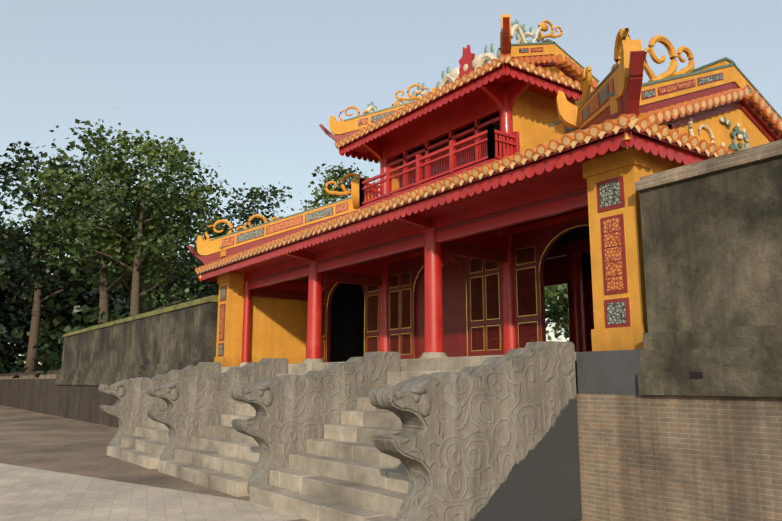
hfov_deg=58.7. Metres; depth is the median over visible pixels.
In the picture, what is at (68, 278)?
tree
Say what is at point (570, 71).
gate tile
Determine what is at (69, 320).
bush
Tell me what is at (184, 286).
tree
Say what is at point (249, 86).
sky
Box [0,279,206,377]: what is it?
understory
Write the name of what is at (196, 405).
dragon balustrade
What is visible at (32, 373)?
wall
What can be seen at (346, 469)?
stair steps
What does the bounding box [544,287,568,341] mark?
tree
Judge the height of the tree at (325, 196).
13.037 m
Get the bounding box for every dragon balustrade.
[98,362,220,445]
[146,358,287,459]
[229,351,400,493]
[369,341,581,520]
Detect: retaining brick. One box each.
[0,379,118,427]
[1,393,781,520]
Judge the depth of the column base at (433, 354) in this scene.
11.39 m
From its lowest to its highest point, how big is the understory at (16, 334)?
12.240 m
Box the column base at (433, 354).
[239,352,576,365]
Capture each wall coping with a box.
[63,295,217,336]
[635,139,781,191]
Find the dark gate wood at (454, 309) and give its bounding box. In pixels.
[306,216,588,361]
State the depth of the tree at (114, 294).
68.34 m
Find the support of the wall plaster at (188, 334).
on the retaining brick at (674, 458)
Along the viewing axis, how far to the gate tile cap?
10.05 m
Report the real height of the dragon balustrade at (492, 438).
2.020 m
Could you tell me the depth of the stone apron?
9.07 m
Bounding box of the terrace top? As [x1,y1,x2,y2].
[0,361,577,392]
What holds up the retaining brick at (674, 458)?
on the ground
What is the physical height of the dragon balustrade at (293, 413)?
2.020 m
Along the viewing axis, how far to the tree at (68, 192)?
39.34 m
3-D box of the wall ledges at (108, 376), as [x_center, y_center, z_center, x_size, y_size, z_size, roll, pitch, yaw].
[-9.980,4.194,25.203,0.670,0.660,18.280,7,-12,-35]
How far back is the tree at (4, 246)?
54.96 m
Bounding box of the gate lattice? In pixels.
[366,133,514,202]
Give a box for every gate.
[198,24,748,378]
[199,130,630,361]
[210,32,781,247]
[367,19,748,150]
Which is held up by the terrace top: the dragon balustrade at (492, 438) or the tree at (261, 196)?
the tree at (261, 196)
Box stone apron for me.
[0,463,303,520]
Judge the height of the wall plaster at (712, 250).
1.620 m
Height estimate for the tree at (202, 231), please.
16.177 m
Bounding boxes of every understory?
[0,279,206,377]
[0,294,158,373]
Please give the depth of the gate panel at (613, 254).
8.39 m
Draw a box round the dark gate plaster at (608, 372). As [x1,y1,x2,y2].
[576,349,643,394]
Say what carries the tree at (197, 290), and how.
on the terrace top
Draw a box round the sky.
[0,0,781,372]
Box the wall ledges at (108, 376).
[54,361,213,385]
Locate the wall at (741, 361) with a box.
[637,324,781,396]
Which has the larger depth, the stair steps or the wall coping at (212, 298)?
the wall coping at (212, 298)
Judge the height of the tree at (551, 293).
6.035 m
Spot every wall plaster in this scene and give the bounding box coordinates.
[61,302,217,369]
[639,156,781,332]
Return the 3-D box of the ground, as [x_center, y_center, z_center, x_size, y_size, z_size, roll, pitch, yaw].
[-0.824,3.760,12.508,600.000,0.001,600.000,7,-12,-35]
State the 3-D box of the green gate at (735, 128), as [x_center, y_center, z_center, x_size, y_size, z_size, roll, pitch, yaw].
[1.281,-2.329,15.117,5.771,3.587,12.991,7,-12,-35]
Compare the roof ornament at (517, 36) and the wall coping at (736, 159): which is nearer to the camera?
the wall coping at (736, 159)
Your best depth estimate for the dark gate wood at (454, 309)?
13.93 m
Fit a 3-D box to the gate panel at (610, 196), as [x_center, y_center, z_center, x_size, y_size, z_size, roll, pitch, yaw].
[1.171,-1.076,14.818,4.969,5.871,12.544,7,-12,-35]
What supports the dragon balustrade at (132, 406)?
on the ground
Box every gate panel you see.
[218,49,765,354]
[219,48,777,338]
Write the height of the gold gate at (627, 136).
2.500 m
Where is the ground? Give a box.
[0,405,582,520]
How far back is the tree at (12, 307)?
65.92 m
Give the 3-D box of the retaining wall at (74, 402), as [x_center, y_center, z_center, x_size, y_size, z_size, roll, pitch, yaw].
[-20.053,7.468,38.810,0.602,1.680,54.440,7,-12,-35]
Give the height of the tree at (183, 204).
13.562 m
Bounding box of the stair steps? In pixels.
[107,355,502,520]
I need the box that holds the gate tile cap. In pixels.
[195,54,781,273]
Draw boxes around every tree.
[0,130,131,371]
[0,186,25,302]
[0,220,62,359]
[13,107,232,323]
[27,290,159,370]
[32,256,190,306]
[64,129,223,316]
[64,134,233,312]
[167,225,252,302]
[169,251,200,300]
[186,182,299,295]
[299,161,379,210]
[544,284,568,340]
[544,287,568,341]
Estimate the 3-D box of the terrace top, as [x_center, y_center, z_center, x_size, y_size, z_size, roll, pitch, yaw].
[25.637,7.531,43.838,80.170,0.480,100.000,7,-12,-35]
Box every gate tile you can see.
[200,58,781,267]

